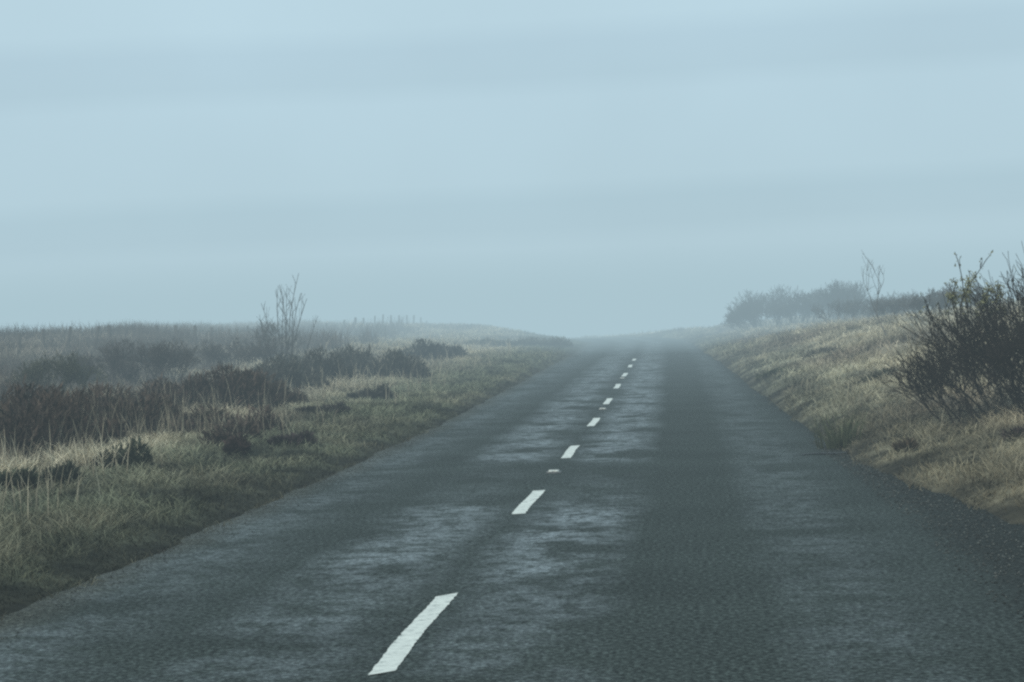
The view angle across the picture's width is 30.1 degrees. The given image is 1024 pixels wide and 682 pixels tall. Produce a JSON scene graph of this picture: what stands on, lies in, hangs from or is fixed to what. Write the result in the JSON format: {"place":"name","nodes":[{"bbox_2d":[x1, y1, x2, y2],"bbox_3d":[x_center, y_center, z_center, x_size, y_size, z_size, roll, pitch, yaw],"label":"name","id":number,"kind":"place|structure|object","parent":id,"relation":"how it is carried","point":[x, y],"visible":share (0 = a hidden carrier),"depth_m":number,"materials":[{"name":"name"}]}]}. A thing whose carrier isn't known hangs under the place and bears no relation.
{"place":"outdoors","nodes":[
{"label":"outdoors","id":0,"kind":"place"},
{"bbox_2d":[0,337,1023,681],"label":"road","id":1,"kind":"structure","parent":0,"point":[692,513],"depth_m":11.44,"materials":[{"name":"grey asphalt"}]},
{"bbox_2d":[368,593,456,674],"bbox_3d":[-0.462,1.408,9.327,0.124,0.001,2.430,-1,1,5],"label":"line dash","id":2,"kind":"object","parent":1,"relation":"on","point":[397,652],"visible":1,"depth_m":9.09,"materials":[{"name":"paint"}]},
{"bbox_2d":[512,490,544,513],"bbox_3d":[0.141,1.323,15.722,0.117,0.001,2.034,-1,1,6],"label":"line dash","id":3,"kind":"object","parent":1,"relation":"on","point":[527,502],"visible":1,"depth_m":15.62,"materials":[{"name":"paint"}]},
{"bbox_2d":[546,469,561,472],"bbox_3d":[0.409,1.277,18.654,0.150,0.030,0.180,-1,1,5],"label":"road stud","id":4,"kind":"object","parent":1,"relation":"on","point":[554,471],"visible":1,"depth_m":18.60,"materials":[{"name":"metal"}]},
{"bbox_2d":[561,445,579,457],"bbox_3d":[0.660,1.247,21.499,0.121,0.001,2.042,-1,1,5],"label":"line dash","id":5,"kind":"object","parent":1,"relation":"on","point":[569,452],"visible":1,"depth_m":21.41,"materials":[{"name":"paint"}]},
{"bbox_2d":[587,418,599,425],"bbox_3d":[1.181,1.163,27.419,0.119,0.006,2.041,-1,1,5],"label":"line dash","id":6,"kind":"object","parent":1,"relation":"on","point":[594,421],"visible":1,"depth_m":27.38,"materials":[{"name":"paint"}]},
{"bbox_2d":[603,398,612,403],"bbox_3d":[1.682,1.054,33.408,0.118,0.014,2.044,-1,1,5],"label":"line dash","id":7,"kind":"object","parent":1,"relation":"on","point":[608,401],"visible":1,"depth_m":33.29,"materials":[{"name":"paint"}]},
{"bbox_2d":[0,297,1023,620],"bbox_3d":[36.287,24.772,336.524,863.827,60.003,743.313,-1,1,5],"label":"moorland","id":8,"kind":"structure","parent":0,"point":[1008,513],"depth_m":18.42,"materials":[{"name":"plant"}]},
{"bbox_2d":[0,465,40,492],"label":"gorse bush","id":9,"kind":"object","parent":8,"relation":"on","point":[33,476],"visible":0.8,"depth_m":16.67,"materials":[{"name":"green plant"}]},
{"bbox_2d":[6,348,108,392],"bbox_3d":[-8.224,0.632,34.316,1.882,0.991,1.064,-2,1,-23],"label":"birch scrub","id":10,"kind":"object","parent":8,"relation":"on","point":[75,372],"visible":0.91,"depth_m":34.21,"materials":[{"name":"plant"}]},
{"bbox_2d":[39,459,83,485],"bbox_3d":[-4.051,1.187,17.163,0.416,0.278,0.284,-2,1,-28],"label":"gorse bush","id":11,"kind":"object","parent":8,"relation":"on","point":[67,469],"visible":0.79,"depth_m":17.12,"materials":[{"name":"plant"}]},
{"bbox_2d":[0,372,194,458],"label":"heather patch","id":12,"kind":"object","parent":8,"relation":"on","point":[57,403],"visible":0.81,"depth_m":22.09,"materials":[{"name":"plant"}]},
{"bbox_2d":[61,352,141,381],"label":"birch scrub","id":13,"kind":"object","parent":8,"relation":"on","point":[127,369],"visible":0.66,"depth_m":40.38,"materials":[{"name":"plant"}]},
{"bbox_2d":[88,435,153,469],"bbox_3d":[-3.810,1.095,18.523,0.659,0.359,0.513,-1,1,5],"label":"gorse bush","id":14,"kind":"object","parent":8,"relation":"on","point":[132,457],"visible":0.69,"depth_m":18.49,"materials":[{"name":"plant"}]},
{"bbox_2d":[79,336,201,385],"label":"birch scrub","id":15,"kind":"object","parent":8,"relation":"on","point":[158,357],"visible":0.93,"depth_m":40.79,"materials":[{"name":"plant"}]},
{"bbox_2d":[118,360,307,411],"bbox_3d":[-4.923,0.724,31.480,3.539,0.874,1.647,-2,1,-27],"label":"heather patch","id":16,"kind":"object","parent":8,"relation":"on","point":[247,388],"visible":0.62,"depth_m":31.25,"materials":[{"name":"plant"}]},
{"bbox_2d":[15,314,426,354],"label":"field fence","id":17,"kind":"object","parent":8,"relation":"on","point":[110,334],"visible":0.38,"depth_m":58.72,"materials":[{"name":"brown wood"}]},
{"bbox_2d":[161,402,286,444],"bbox_3d":[-3.537,1.004,24.269,1.815,0.469,4.277,-2,1,-22],"label":"heather patch","id":18,"kind":"object","parent":8,"relation":"on","point":[252,429],"visible":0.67,"depth_m":24.39,"materials":[{"name":"plant"}]},
{"bbox_2d":[221,432,253,455],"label":"heather bush","id":19,"kind":"object","parent":8,"relation":"on","point":[241,444],"visible":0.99,"depth_m":20.87,"materials":[{"name":"plant"}]},
{"bbox_2d":[195,335,285,372],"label":"birch scrub","id":20,"kind":"object","parent":8,"relation":"on","point":[216,352],"visible":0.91,"depth_m":47.29,"materials":[{"name":"grey plant"}]},
{"bbox_2d":[243,315,304,359],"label":"scrub","id":21,"kind":"object","parent":8,"relation":"on","point":[265,332],"visible":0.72,"depth_m":52.95,"materials":[{"name":"plant"}]},
{"bbox_2d":[256,273,317,364],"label":"bare sapling","id":22,"kind":"object","parent":8,"relation":"on","point":[286,331],"visible":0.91,"depth_m":47.00,"materials":[{"name":"plant"}]},
{"bbox_2d":[266,427,317,445],"bbox_3d":[-2.529,1.116,21.963,0.597,0.242,0.416,-1,1,5],"label":"heather bush","id":23,"kind":"object","parent":8,"relation":"on","point":[293,438],"visible":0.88,"depth_m":21.92,"materials":[{"name":"plant"}]},
{"bbox_2d":[295,400,351,414],"bbox_3d":[-2.835,1.003,28.717,0.882,0.255,0.584,-2,1,-9],"label":"heather bush","id":24,"kind":"object","parent":8,"relation":"on","point":[339,406],"visible":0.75,"depth_m":28.64,"materials":[{"name":"plant"}]},
{"bbox_2d":[247,343,433,389],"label":"heather patch","id":25,"kind":"object","parent":8,"relation":"on","point":[291,367],"visible":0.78,"depth_m":40.71,"materials":[{"name":"plant"}]},
{"bbox_2d":[346,384,393,400],"bbox_3d":[-2.583,0.933,34.582,0.902,0.326,0.682,-1,1,5],"label":"heather bush","id":26,"kind":"object","parent":8,"relation":"on","point":[380,392],"visible":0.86,"depth_m":34.48,"materials":[{"name":"plant"}]},
{"bbox_2d":[399,337,467,360],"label":"heather patch","id":27,"kind":"object","parent":8,"relation":"on","point":[436,349],"visible":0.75,"depth_m":55.31,"materials":[{"name":"grey plant"}]},
{"bbox_2d":[466,335,573,346],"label":"heather patch","id":28,"kind":"object","parent":8,"relation":"on","point":[529,341],"visible":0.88,"depth_m":72.64,"materials":[{"name":"grey plant"}]},
{"bbox_2d":[719,297,772,332],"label":"roadside shrub","id":29,"kind":"object","parent":8,"relation":"on","point":[740,314],"visible":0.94,"depth_m":77.27,"materials":[{"name":"plant"}]},
{"bbox_2d":[731,284,792,327],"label":"roadside shrub","id":30,"kind":"object","parent":8,"relation":"on","point":[763,298],"visible":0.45,"depth_m":78.04,"materials":[{"name":"plant"}]},
{"bbox_2d":[754,365,788,380],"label":"grass tuft","id":31,"kind":"object","parent":8,"relation":"on","point":[770,372],"visible":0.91,"depth_m":37.67,"materials":[{"name":"plant"}]},
{"bbox_2d":[753,294,827,327],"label":"roadside shrub","id":32,"kind":"object","parent":8,"relation":"on","point":[785,310],"visible":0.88,"depth_m":76.00,"materials":[{"name":"green plant"}]},
{"bbox_2d":[778,287,845,324],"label":"roadside shrub","id":33,"kind":"object","parent":8,"relation":"on","point":[799,299],"visible":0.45,"depth_m":75.98,"materials":[{"name":"plant"}]},
{"bbox_2d":[800,346,837,359],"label":"grass tuft","id":34,"kind":"object","parent":8,"relation":"on","point":[814,353],"visible":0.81,"depth_m":39.88,"materials":[{"name":"plant"}]},
{"bbox_2d":[806,401,867,449],"bbox_3d":[3.540,0.934,20.745,0.784,0.529,1.207,-1,1,5],"label":"rush clump","id":35,"kind":"object","parent":8,"relation":"on","point":[840,439],"visible":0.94,"depth_m":20.85,"materials":[{"name":"green plant"}]},
{"bbox_2d":[804,279,876,320],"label":"roadside shrub","id":36,"kind":"object","parent":8,"relation":"on","point":[836,292],"visible":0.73,"depth_m":74.71,"materials":[{"name":"plant"}]},
{"bbox_2d":[810,295,888,322],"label":"roadside shrub","id":37,"kind":"object","parent":8,"relation":"on","point":[846,307],"visible":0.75,"depth_m":67.14,"materials":[{"name":"plant"}]},
{"bbox_2d":[861,251,886,336],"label":"bare sapling","id":38,"kind":"object","parent":8,"relation":"on","point":[878,291],"visible":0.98,"depth_m":41.42,"materials":[{"name":"plant"}]},
{"bbox_2d":[854,367,899,384],"bbox_3d":[5.564,0.522,28.932,0.576,0.305,0.829,-1,1,34],"label":"grass tuft","id":39,"kind":"object","parent":8,"relation":"on","point":[879,372],"visible":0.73,"depth_m":28.79,"materials":[{"name":"beige plant"}]},
{"bbox_2d":[844,289,917,320],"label":"roadside shrub","id":40,"kind":"object","parent":8,"relation":"on","point":[882,297],"visible":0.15,"depth_m":68.08,"materials":[{"name":"plant"}]},
{"bbox_2d":[867,295,935,317],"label":"roadside shrub","id":41,"kind":"object","parent":8,"relation":"on","point":[893,307],"visible":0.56,"depth_m":60.82,"materials":[{"name":"green plant"}]},
{"bbox_2d":[891,436,919,451],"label":"grass tuft","id":42,"kind":"object","parent":8,"relation":"on","point":[907,442],"visible":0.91,"depth_m":18.61,"materials":[{"name":"beige plant"}]},
{"bbox_2d":[897,289,978,313],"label":"roadside shrub","id":43,"kind":"object","parent":8,"relation":"on","point":[917,303],"visible":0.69,"depth_m":52.85,"materials":[{"name":"plant"}]},
{"bbox_2d":[877,241,1023,425],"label":"thorn bush","id":44,"kind":"object","parent":8,"relation":"on","point":[999,350],"visible":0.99,"depth_m":20.36,"materials":[{"name":"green plant"}]},
{"bbox_2d":[924,282,990,309],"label":"roadside shrub","id":45,"kind":"object","parent":8,"relation":"on","point":[932,293],"visible":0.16,"depth_m":56.87,"materials":[{"name":"plant"}]},
{"bbox_2d":[998,425,1023,439],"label":"grass tuft","id":46,"kind":"object","parent":8,"relation":"on","point":[1015,430],"visible":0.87,"depth_m":18.32,"materials":[{"name":"beige plant"}]},
{"bbox_2d":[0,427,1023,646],"bbox_3d":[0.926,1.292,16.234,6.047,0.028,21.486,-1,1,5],"label":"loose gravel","id":47,"kind":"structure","parent":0,"point":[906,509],"depth_m":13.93,"materials":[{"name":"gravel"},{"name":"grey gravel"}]},
{"bbox_2d":[0,0,1023,338],"label":"sky","id":48,"kind":"structure","parent":0,"point":[566,168],"materials":[{"name":"blue"}]}
]}

